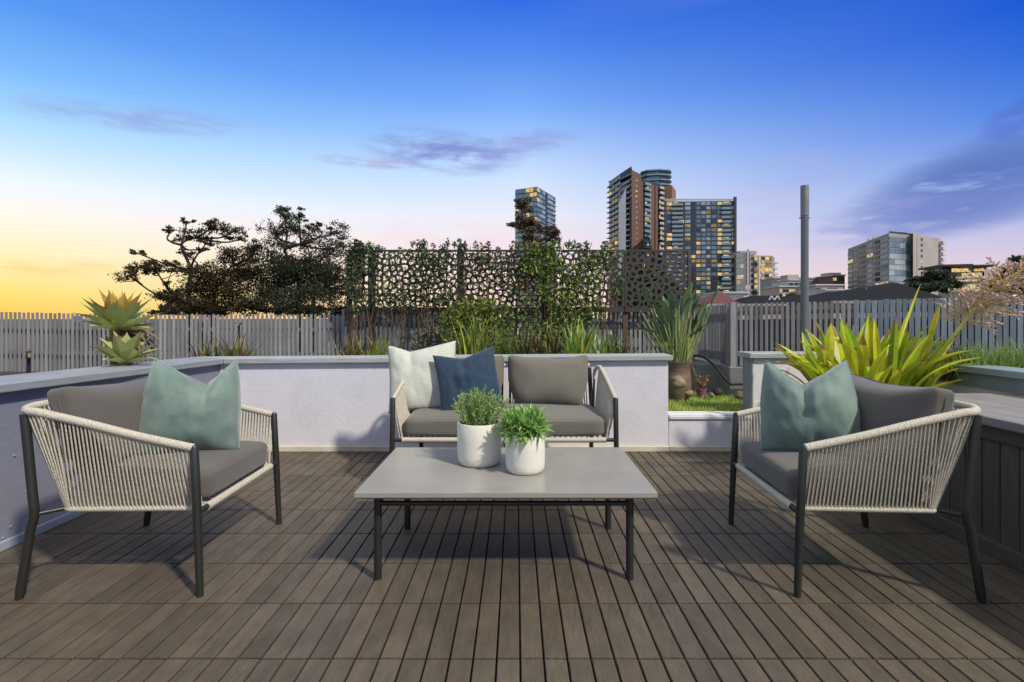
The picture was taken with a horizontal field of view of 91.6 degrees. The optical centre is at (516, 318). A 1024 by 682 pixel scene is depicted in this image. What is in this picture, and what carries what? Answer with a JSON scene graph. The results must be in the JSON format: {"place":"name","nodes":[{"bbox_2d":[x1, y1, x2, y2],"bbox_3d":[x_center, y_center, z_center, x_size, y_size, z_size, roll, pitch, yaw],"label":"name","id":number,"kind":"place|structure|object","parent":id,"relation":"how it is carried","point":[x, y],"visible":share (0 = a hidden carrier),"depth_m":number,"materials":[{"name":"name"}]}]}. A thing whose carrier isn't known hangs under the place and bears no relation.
{"place":"outdoors","nodes":[
{"label":"outdoors","id":0,"kind":"place"},
{"bbox_2d":[0,371,44,375],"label":"garden bed ground","id":1,"kind":"structure","parent":0,"point":[3,373],"depth_m":6.04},
{"bbox_2d":[25,350,31,372],"bbox_3d":[-5.559,0.520,5.673,0.132,0.320,0.054,0,0,45],"label":"bollard light","id":2,"kind":"object","parent":1,"relation":"on","point":[28,361],"visible":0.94,"depth_m":5.68,"materials":[{"name":"black metal"}]},
{"bbox_2d":[72,288,161,364],"bbox_3d":[-2.828,0.233,3.541,0.548,0.902,0.540,0,0,15],"label":"agave","id":3,"kind":"object","parent":1,"relation":"on","point":[120,315],"visible":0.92,"depth_m":3.50,"materials":[{"name":"green plant"}]},
{"bbox_2d":[89,330,162,365],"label":"agave","id":4,"kind":"object","parent":1,"relation":"on","point":[123,351],"visible":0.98,"depth_m":3.41,"materials":[{"name":"green plant"}]},
{"bbox_2d":[185,332,236,356],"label":"strap leaf plant","id":5,"kind":"object","parent":1,"relation":"on","point":[207,350],"visible":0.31,"depth_m":5.13,"materials":[{"name":"green plant"}]},
{"bbox_2d":[234,321,241,336],"bbox_3d":[-3.176,0.357,5.691,0.056,0.646,0.087,0,0,0],"label":"garden spotlight","id":6,"kind":"object","parent":1,"relation":"on","point":[237,324],"visible":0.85,"depth_m":5.69,"materials":[{"name":"black metal"}]},
{"bbox_2d":[216,331,267,355],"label":"strap leaf plant","id":7,"kind":"object","parent":1,"relation":"on","point":[240,350],"visible":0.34,"depth_m":5.23,"materials":[{"name":"green plant"}]},
{"bbox_2d":[0,309,695,371],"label":"slat fence","id":8,"kind":"object","parent":1,"relation":"on","point":[54,347],"visible":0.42,"depth_m":6.24,"materials":[{"name":"grey wood"}]},
{"bbox_2d":[320,332,380,355],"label":"strap leaf plant","id":9,"kind":"object","parent":1,"relation":"on","point":[350,350],"visible":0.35,"depth_m":5.27,"materials":[{"name":"green plant"}]},
{"bbox_2d":[346,250,369,352],"bbox_3d":[-1.937,-0.059,6.123,0.298,1.559,0.074,0,0,0],"label":"privacy screen","id":10,"kind":"object","parent":1,"relation":"on","point":[349,320],"visible":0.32,"depth_m":6.10,"materials":[{"name":"brown metal"}]},
{"bbox_2d":[342,238,380,354],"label":"climbing vine","id":11,"kind":"object","parent":1,"relation":"on","point":[359,246],"visible":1,"depth_m":5.93,"materials":[{"name":"green plant"}]},
{"bbox_2d":[352,332,400,354],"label":"strap leaf plant","id":12,"kind":"object","parent":1,"relation":"on","point":[376,351],"visible":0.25,"depth_m":5.15,"materials":[{"name":"green plant"}]},
{"bbox_2d":[370,250,458,348],"bbox_3d":[-1.249,-0.059,6.123,1.099,1.559,0.074,0,0,0],"label":"privacy screen","id":13,"kind":"object","parent":1,"relation":"on","point":[373,317],"visible":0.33,"depth_m":6.10,"materials":[{"name":"brown metal"}]},
{"bbox_2d":[368,238,472,349],"bbox_3d":[-1.138,-0.212,5.941,1.256,1.512,0.162,0,0,0],"label":"climbing vine","id":14,"kind":"object","parent":1,"relation":"on","point":[435,260],"visible":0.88,"depth_m":5.94,"materials":[{"name":"green plant"}]},
{"bbox_2d":[398,240,535,353],"bbox_3d":[-0.581,-0.192,5.943,1.662,1.472,0.160,0,0,0],"label":"climbing vine","id":15,"kind":"object","parent":1,"relation":"on","point":[480,261],"visible":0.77,"depth_m":5.93,"materials":[{"name":"green plant"}]},
{"bbox_2d":[430,312,507,354],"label":"strap leaf plant","id":16,"kind":"object","parent":1,"relation":"on","point":[475,345],"visible":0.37,"depth_m":5.10,"materials":[{"name":"green plant"}]},
{"bbox_2d":[439,319,501,354],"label":"strap leaf plant","id":17,"kind":"object","parent":1,"relation":"on","point":[460,349],"visible":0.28,"depth_m":5.25,"materials":[{"name":"green plant"}]},
{"bbox_2d":[436,295,520,352],"bbox_3d":[-0.437,0.133,5.739,0.995,0.793,0.173,0,0,0],"label":"shrub","id":18,"kind":"object","parent":1,"relation":"on","point":[456,316],"visible":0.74,"depth_m":5.71,"materials":[{"name":"green plant"}]},
{"bbox_2d":[459,250,542,329],"bbox_3d":[-0.190,-0.059,6.123,1.038,1.559,0.074,0,0,0],"label":"privacy screen","id":19,"kind":"object","parent":1,"relation":"on","point":[509,295],"visible":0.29,"depth_m":6.10,"materials":[{"name":"brown metal"}]},
{"bbox_2d":[485,325,530,353],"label":"strap leaf plant","id":20,"kind":"object","parent":1,"relation":"on","point":[503,350],"visible":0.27,"depth_m":5.25,"materials":[{"name":"green plant"}]},
{"bbox_2d":[517,322,521,346],"bbox_3d":[0.042,0.363,5.891,0.056,0.635,0.087,0,0,0],"label":"garden spotlight","id":21,"kind":"object","parent":1,"relation":"on","point":[519,325],"visible":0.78,"depth_m":5.89,"materials":[{"name":"black metal"}]},
{"bbox_2d":[494,324,557,353],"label":"strap leaf plant","id":22,"kind":"object","parent":1,"relation":"on","point":[527,348],"visible":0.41,"depth_m":5.16,"materials":[{"name":"green plant"}]},
{"bbox_2d":[527,317,592,353],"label":"strap leaf plant","id":23,"kind":"object","parent":1,"relation":"on","point":[553,348],"visible":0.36,"depth_m":5.12,"materials":[{"name":"green plant"}]},
{"bbox_2d":[518,239,604,353],"bbox_3d":[0.534,-0.205,5.879,1.049,1.491,0.170,0,0,0],"label":"climbing vine","id":24,"kind":"object","parent":1,"relation":"on","point":[555,263],"visible":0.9,"depth_m":5.86,"materials":[{"name":"green plant"}]},
{"bbox_2d":[550,312,610,353],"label":"strap leaf plant","id":25,"kind":"object","parent":1,"relation":"on","point":[573,341],"visible":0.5,"depth_m":5.05,"materials":[{"name":"green plant"}]},
{"bbox_2d":[542,250,623,348],"bbox_3d":[0.821,-0.059,6.123,1.004,1.559,0.074,0,0,0],"label":"privacy screen","id":26,"kind":"object","parent":1,"relation":"on","point":[618,309],"visible":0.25,"depth_m":6.10,"materials":[{"name":"brown metal"}]},
{"bbox_2d":[622,250,689,352],"bbox_3d":[1.718,-0.059,6.123,0.812,1.559,0.074,0,0,0],"label":"privacy screen","id":27,"kind":"object","parent":26,"relation":"attached to","point":[638,307],"visible":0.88,"depth_m":6.10,"materials":[{"name":"brown metal"}]},
{"bbox_2d":[563,239,626,349],"bbox_3d":[0.944,-0.206,5.941,0.768,1.499,0.156,0,0,0],"label":"climbing vine","id":28,"kind":"object","parent":1,"relation":"on","point":[600,255],"visible":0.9,"depth_m":5.94,"materials":[{"name":"green plant"}]},
{"bbox_2d":[566,327,631,353],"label":"strap leaf plant","id":29,"kind":"object","parent":1,"relation":"on","point":[603,349],"visible":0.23,"depth_m":5.18,"materials":[{"name":"green plant"}]},
{"bbox_2d":[596,335,641,352],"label":"strap leaf plant","id":30,"kind":"object","parent":1,"relation":"on","point":[617,343],"visible":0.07,"depth_m":5.57,"materials":[{"name":"green plant"}]},
{"bbox_2d":[594,330,647,353],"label":"strap leaf plant","id":31,"kind":"object","parent":1,"relation":"on","point":[618,350],"visible":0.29,"depth_m":5.27,"materials":[{"name":"green plant"}]},
{"bbox_2d":[3,319,660,360],"bbox_3d":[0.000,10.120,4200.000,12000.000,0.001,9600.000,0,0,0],"label":"ground","id":32,"kind":"structure","parent":0,"point":[151,321],"depth_m":291.94,"materials":[{"name":"grey"}]},
{"bbox_2d":[107,216,249,356],"bbox_3d":[-21.393,1.624,31.348,8.056,16.993,6.980,0,0,0],"label":"gum tree","id":33,"kind":"object","parent":32,"relation":"on","point":[153,266],"visible":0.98,"depth_m":31.27,"materials":[{"name":"green plant"}]},
{"bbox_2d":[144,238,279,351],"bbox_3d":[-18.949,2.576,30.167,9.964,15.090,7.104,0,0,0],"label":"gum tree","id":34,"kind":"object","parent":32,"relation":"on","point":[201,304],"visible":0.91,"depth_m":28.89,"materials":[{"name":"green plant"}]},
{"bbox_2d":[230,249,367,351],"bbox_3d":[-12.707,2.850,29.036,9.142,14.540,9.304,0,0,0],"label":"gum tree","id":35,"kind":"object","parent":32,"relation":"on","point":[318,283],"visible":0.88,"depth_m":28.09,"materials":[{"name":"green plant"}]},
{"bbox_2d":[247,205,351,351],"bbox_3d":[-13.115,1.161,31.024,7.210,17.918,7.405,0,0,0],"label":"gum tree","id":36,"kind":"object","parent":32,"relation":"on","point":[296,229],"visible":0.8,"depth_m":29.66,"materials":[{"name":"green plant"}]},
{"bbox_2d":[330,308,385,341],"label":"tree","id":37,"kind":"object","parent":32,"relation":"on","point":[335,313],"visible":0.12,"depth_m":41.88,"materials":[{"name":"green plant"}]},
{"bbox_2d":[380,306,438,350],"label":"tree","id":38,"kind":"object","parent":32,"relation":"on","point":[407,320],"visible":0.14,"depth_m":41.35,"materials":[{"name":"green plant"}]},
{"bbox_2d":[429,306,487,326],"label":"tree","id":39,"kind":"object","parent":32,"relation":"on","point":[447,317],"visible":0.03,"depth_m":43.58,"materials":[{"name":"green plant"}]},
{"bbox_2d":[482,312,535,336],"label":"tree","id":40,"kind":"object","parent":32,"relation":"on","point":[514,319],"visible":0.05,"depth_m":47.01,"materials":[{"name":"green plant"}]},
{"bbox_2d":[506,196,562,341],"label":"gum tree","id":41,"kind":"object","parent":32,"relation":"on","point":[552,232],"visible":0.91,"depth_m":59.96,"materials":[{"name":"green plant"}]},
{"bbox_2d":[515,187,556,334],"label":"glass tower","id":42,"kind":"structure","parent":32,"relation":"on","point":[544,206],"depth_m":305.81,"materials":[{"name":"glass"}]},
{"bbox_2d":[515,187,554,333],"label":"window","id":43,"kind":"structure","parent":42,"relation":"in","point":[535,188],"depth_m":305.48,"materials":[{"name":"glass"}]},
{"bbox_2d":[607,166,675,336],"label":"brick tower","id":44,"kind":"structure","parent":32,"relation":"on","point":[635,202],"depth_m":276.88,"materials":[{"name":"brown brick"}]},
{"bbox_2d":[609,174,661,335],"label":"window","id":45,"kind":"structure","parent":44,"relation":"in","point":[619,176],"depth_m":272.83,"materials":[{"name":"glass"}]},
{"bbox_2d":[608,264,684,352],"bbox_3d":[3.663,4.235,13.859,2.360,11.769,3.444,0,0,0],"label":"round tree","id":46,"kind":"object","parent":32,"relation":"on","point":[646,279],"visible":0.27,"depth_m":13.57,"materials":[{"name":"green plant"}]},
{"bbox_2d":[760,276,779,294],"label":"building","id":47,"kind":"structure","parent":32,"relation":"on","point":[767,281],"depth_m":168.39,"materials":[{"name":"concrete"}]},
{"bbox_2d":[760,286,795,296],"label":"building","id":48,"kind":"structure","parent":32,"relation":"on","point":[780,291],"depth_m":118.00,"materials":[{"name":"concrete"}]},
{"bbox_2d":[771,275,800,285],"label":"building","id":49,"kind":"structure","parent":32,"relation":"on","point":[790,280],"depth_m":142.00,"materials":[{"name":"concrete"}]},
{"bbox_2d":[779,295,800,300],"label":"house","id":50,"kind":"structure","parent":32,"relation":"on","point":[784,298],"depth_m":53.14,"materials":[{"name":"tile"}]},
{"bbox_2d":[799,277,815,284],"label":"building","id":51,"kind":"structure","parent":32,"relation":"on","point":[812,280],"depth_m":150.00,"materials":[{"name":"concrete"}]},
{"bbox_2d":[795,284,844,294],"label":"building","id":52,"kind":"structure","parent":32,"relation":"on","point":[822,286],"depth_m":110.00,"materials":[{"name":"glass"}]},
{"bbox_2d":[798,289,848,294],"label":"building","id":53,"kind":"structure","parent":32,"relation":"on","point":[812,292],"depth_m":100.78,"materials":[{"name":"glass"}]},
{"bbox_2d":[816,273,845,288],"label":"building","id":54,"kind":"structure","parent":32,"relation":"on","point":[831,278],"depth_m":143.00,"materials":[{"name":"red brick"}]},
{"bbox_2d":[783,283,953,333],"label":"house","id":55,"kind":"structure","parent":32,"relation":"on","point":[891,291],"depth_m":43.01,"materials":[{"name":"tile"}]},
{"bbox_2d":[845,313,853,323],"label":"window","id":56,"kind":"structure","parent":55,"relation":"in","point":[852,314],"depth_m":40.22,"materials":[{"name":"glass"}]},
{"bbox_2d":[903,268,965,294],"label":"bushy tree","id":57,"kind":"object","parent":32,"relation":"on","point":[938,280],"visible":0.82,"depth_m":45.17,"materials":[{"name":"green plant"}]},
{"bbox_2d":[978,254,1023,295],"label":"dark tree","id":58,"kind":"object","parent":32,"relation":"on","point":[1013,258],"visible":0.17,"depth_m":37.49,"materials":[{"name":"green plant"}]},
{"bbox_2d":[403,499,615,681],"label":"deck underlay floor","id":59,"kind":"structure","parent":0,"point":[519,603],"depth_m":1.97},
{"bbox_2d":[0,452,1023,681],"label":"deck floor","id":60,"kind":"structure","parent":0,"point":[299,594],"depth_m":2.02,"materials":[{"name":"brown wood"}]},
{"bbox_2d":[15,376,281,600],"bbox_3d":[-1.655,0.700,2.350,0.771,0.844,0.744,0,0,-2],"label":"armchair","id":61,"kind":"object","parent":60,"relation":"on","point":[100,435],"visible":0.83,"depth_m":2.04,"materials":[{"name":"fabric"}]},
{"bbox_2d":[133,358,240,456],"bbox_3d":[-1.546,0.416,2.373,0.434,0.451,0.260,3,-15,-24],"label":"throw pillow","id":62,"kind":"object","parent":61,"relation":"on","point":[177,405],"visible":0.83,"depth_m":2.29,"materials":[{"name":"teal fabric"}]},
{"bbox_2d":[389,355,618,454],"bbox_3d":[-0.078,0.700,3.568,1.484,0.845,0.768,0,0,0],"label":"loveseat","id":63,"kind":"object","parent":60,"relation":"on","point":[556,387],"visible":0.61,"depth_m":3.48,"materials":[{"name":"fabric"}]},
{"bbox_2d":[387,341,455,413],"bbox_3d":[-0.675,0.420,3.600,0.500,0.500,0.160,-4,-17,-6],"label":"throw pillow","id":64,"kind":"object","parent":63,"relation":"on","point":[415,372],"visible":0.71,"depth_m":3.54,"materials":[{"name":"beige fabric"}]},
{"bbox_2d":[433,346,503,410],"bbox_3d":[-0.335,0.445,3.490,0.440,0.460,0.146,-8,-19,-10],"label":"throw pillow","id":65,"kind":"object","parent":63,"relation":"on","point":[456,376],"visible":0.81,"depth_m":3.45,"materials":[{"name":"blue fabric"}]},
{"bbox_2d":[354,447,657,580],"bbox_3d":[-0.043,0.919,2.410,1.251,0.402,0.720,0,0,0],"label":"coffee table","id":66,"kind":"object","parent":60,"relation":"on","point":[408,474],"visible":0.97,"depth_m":2.18,"materials":[{"name":"concrete"}]},
{"bbox_2d":[451,384,511,467],"bbox_3d":[-0.170,0.519,2.477,0.319,0.398,0.313,0,0,0],"label":"potted plant","id":67,"kind":"object","parent":66,"relation":"on","point":[478,444],"visible":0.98,"depth_m":2.40,"materials":[{"name":"green plant"}]},
{"bbox_2d":[493,403,553,475],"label":"potted plant","id":68,"kind":"object","parent":66,"relation":"on","point":[525,441],"visible":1,"depth_m":2.27,"materials":[{"name":"green plant"}]},
{"bbox_2d":[728,373,986,602],"bbox_3d":[1.522,0.700,2.339,0.771,0.844,0.744,0,0,3],"label":"armchair","id":69,"kind":"object","parent":60,"relation":"on","point":[905,433],"visible":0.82,"depth_m":2.02,"materials":[{"name":"fabric"}]},
{"bbox_2d":[760,360,865,454],"bbox_3d":[1.392,0.421,2.374,0.434,0.451,0.269,-2,-15,24],"label":"throw pillow","id":70,"kind":"object","parent":69,"relation":"on","point":[794,415],"visible":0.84,"depth_m":2.30,"materials":[{"name":"teal fabric"}]},
{"bbox_2d":[894,393,1023,572],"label":"storage bench","id":71,"kind":"object","parent":60,"relation":"on","point":[998,512],"visible":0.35,"depth_m":2.35,"materials":[{"name":"grey wood"}]},
{"bbox_2d":[0,0,1023,318],"label":"sky","id":72,"kind":"structure","parent":0,"point":[398,122],"materials":[{"name":"blue"}]},
{"bbox_2d":[664,197,736,329],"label":"grid tower","id":73,"kind":"structure","parent":0,"point":[704,232],"depth_m":240.77,"materials":[{"name":"blue glass"}]},
{"bbox_2d":[668,202,733,329],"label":"window","id":74,"kind":"structure","parent":73,"relation":"in","point":[693,203],"depth_m":240.77,"materials":[{"name":"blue glass"}]},
{"bbox_2d":[668,388,742,410],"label":"lawn ground","id":75,"kind":"structure","parent":0,"point":[711,403],"depth_m":4.79,"materials":[{"name":"green plant"}]},
{"bbox_2d":[633,282,722,401],"bbox_3d":[1.557,0.226,5.010,0.904,1.188,0.609,0,0,-19],"label":"potted paddle plant","id":76,"kind":"object","parent":75,"relation":"on","point":[676,341],"visible":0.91,"depth_m":4.91,"materials":[{"name":"green plant"}]},
{"bbox_2d":[669,375,686,389],"bbox_3d":[1.543,0.613,4.753,0.156,0.140,0.143,0,0,0],"label":"rock","id":77,"kind":"object","parent":75,"relation":"on","point":[677,381],"visible":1,"depth_m":4.70,"materials":[{"name":"stone"}]},
{"bbox_2d":[685,390,693,396],"bbox_3d":[1.698,0.736,4.899,0.102,0.067,0.102,0,0,32],"label":"rock","id":78,"kind":"object","parent":75,"relation":"on","point":[689,393],"visible":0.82,"depth_m":4.86,"materials":[{"name":"stone"}]},
{"bbox_2d":[692,365,710,397],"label":"potted plant","id":79,"kind":"object","parent":75,"relation":"on","point":[700,390],"visible":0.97,"depth_m":5.10,"materials":[{"name":"pink plastic"}]},
{"bbox_2d":[690,362,722,392],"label":"concrete block","id":80,"kind":"structure","parent":75,"relation":"on","point":[704,368],"depth_m":5.45,"materials":[{"name":"grey concrete"}]},
{"bbox_2d":[713,387,722,395],"bbox_3d":[2.025,0.734,4.998,0.100,0.084,0.093,0,0,0],"label":"rock","id":81,"kind":"object","parent":75,"relation":"on","point":[717,391],"visible":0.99,"depth_m":4.97,"materials":[{"name":"grey stone"}]},
{"bbox_2d":[734,391,742,399],"bbox_3d":[2.207,0.759,4.898,0.112,0.090,0.105,0,0,-38],"label":"rock","id":82,"kind":"object","parent":75,"relation":"on","point":[738,394],"visible":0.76,"depth_m":4.87,"materials":[{"name":"beige stone"}]},
{"bbox_2d":[799,185,809,350],"bbox_3d":[2.700,-0.200,4.660,0.086,2.080,0.072,0,0,39],"label":"tall pole","id":83,"kind":"object","parent":75,"relation":"on","point":[804,203],"visible":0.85,"depth_m":4.63,"materials":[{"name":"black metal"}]},
{"bbox_2d":[682,292,739,359],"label":"house","id":84,"kind":"structure","parent":0,"point":[721,298],"depth_m":35.66,"materials":[{"name":"red tile"}]},
{"bbox_2d":[697,292,749,299],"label":"building","id":85,"kind":"structure","parent":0,"point":[735,295],"depth_m":90.00,"materials":[{"name":"glass"}]},
{"bbox_2d":[732,249,777,295],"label":"apartment building","id":86,"kind":"structure","parent":0,"point":[752,270],"depth_m":197.90,"materials":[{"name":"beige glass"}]},
{"bbox_2d":[735,295,785,319],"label":"house","id":87,"kind":"structure","parent":0,"point":[754,299],"depth_m":44.75,"materials":[{"name":"tile"}]},
{"bbox_2d":[848,231,945,295],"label":"apartment block","id":88,"kind":"structure","parent":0,"point":[895,257],"depth_m":127.24,"materials":[{"name":"concrete"}]},
{"bbox_2d":[889,276,894,280],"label":"window","id":89,"kind":"structure","parent":88,"relation":"in","point":[891,278],"depth_m":122.30,"materials":[{"name":"blue glass"}]},
{"bbox_2d":[889,265,894,269],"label":"window","id":90,"kind":"structure","parent":88,"relation":"in","point":[891,267],"depth_m":122.30,"materials":[{"name":"blue glass"}]},
{"bbox_2d":[889,259,894,263],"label":"window","id":91,"kind":"structure","parent":88,"relation":"in","point":[891,261],"depth_m":122.30,"materials":[{"name":"blue glass"}]},
{"bbox_2d":[865,237,922,286],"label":"window","id":92,"kind":"structure","parent":88,"relation":"in","point":[892,239],"depth_m":124.03,"materials":[{"name":"blue glass"}]},
{"bbox_2d":[918,264,1001,313],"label":"terraced building","id":93,"kind":"structure","parent":0,"point":[961,271],"depth_m":104.84,"materials":[{"name":"concrete"}]},
{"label":"podium ground","id":94,"kind":"structure","parent":0,"visible":0},
{"bbox_2d":[0,357,222,552],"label":"terrace wall","id":95,"kind":"structure","parent":94,"relation":"on","point":[18,392],"depth_m":2.59,"materials":[{"name":"white paint"}]},
{"bbox_2d":[200,353,672,452],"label":"terrace wall","id":96,"kind":"structure","parent":94,"relation":"on","point":[338,403],"depth_m":4.19,"materials":[{"name":"white paint"}]},
{"bbox_2d":[668,411,751,452],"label":"wall","id":97,"kind":"structure","parent":94,"relation":"on","point":[699,431],"depth_m":4.19,"materials":[{"name":"white paint"}]},
{"bbox_2d":[738,351,834,441],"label":"terrace wall","id":98,"kind":"structure","parent":94,"relation":"on","point":[753,367],"depth_m":4.20,"materials":[{"name":"white paint"}]},
{"bbox_2d":[920,362,1023,394],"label":"terrace wall","id":99,"kind":"structure","parent":94,"relation":"on","point":[988,379],"depth_m":3.22,"materials":[{"name":"white paint"}]},
{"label":"side bed ground","id":100,"kind":"structure","parent":0,"visible":0},
{"bbox_2d":[694,358,742,395],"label":"retaining wall","id":101,"kind":"structure","parent":100,"relation":"on","point":[733,374],"depth_m":5.20,"materials":[{"name":"concrete"}]},
{"bbox_2d":[698,304,727,364],"bbox_3d":[2.289,0.172,5.735,0.059,0.657,0.930,0,0,1],"label":"slat fence","id":102,"kind":"object","parent":101,"relation":"on","point":[713,345],"visible":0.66,"depth_m":5.62,"materials":[{"name":"grey wood"}]},
{"bbox_2d":[693,354,742,385],"bbox_3d":[2.223,0.554,5.361,0.288,0.293,1.191,0,0,-39],"label":"garden hose","id":103,"kind":"object","parent":101,"relation":"attached to","point":[718,370],"visible":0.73,"depth_m":5.27,"materials":[{"name":"black rubber"}]},
{"bbox_2d":[728,295,1023,366],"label":"slat fence","id":104,"kind":"object","parent":101,"relation":"on","point":[757,334],"visible":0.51,"depth_m":4.76,"materials":[{"name":"grey wood"}]},
{"bbox_2d":[755,255,1023,401],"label":"giant bromeliad","id":105,"kind":"object","parent":100,"relation":"on","point":[888,359],"visible":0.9,"depth_m":3.35,"materials":[{"name":"plant"}]},
{"bbox_2d":[933,340,1015,381],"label":"grass clump","id":106,"kind":"object","parent":100,"relation":"on","point":[950,375],"visible":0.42,"depth_m":3.44,"materials":[{"name":"green plant"}]},
{"bbox_2d":[947,339,1023,366],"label":"grass clump","id":107,"kind":"object","parent":100,"relation":"on","point":[981,356],"visible":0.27,"depth_m":3.44,"materials":[{"name":"green plant"}]},
{"bbox_2d":[960,337,1023,367],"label":"grass clump","id":108,"kind":"object","parent":100,"relation":"on","point":[1002,355],"visible":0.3,"depth_m":3.43,"materials":[{"name":"green plant"}]},
{"bbox_2d":[989,336,1023,367],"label":"grass clump","id":109,"kind":"object","parent":100,"relation":"on","point":[1016,360],"visible":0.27,"depth_m":3.48,"materials":[{"name":"green plant"}]},
{"bbox_2d":[1009,338,1023,360],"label":"grass clump","id":110,"kind":"object","parent":100,"relation":"on","point":[1018,349],"visible":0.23,"depth_m":3.55,"materials":[{"name":"green plant"}]}
]}

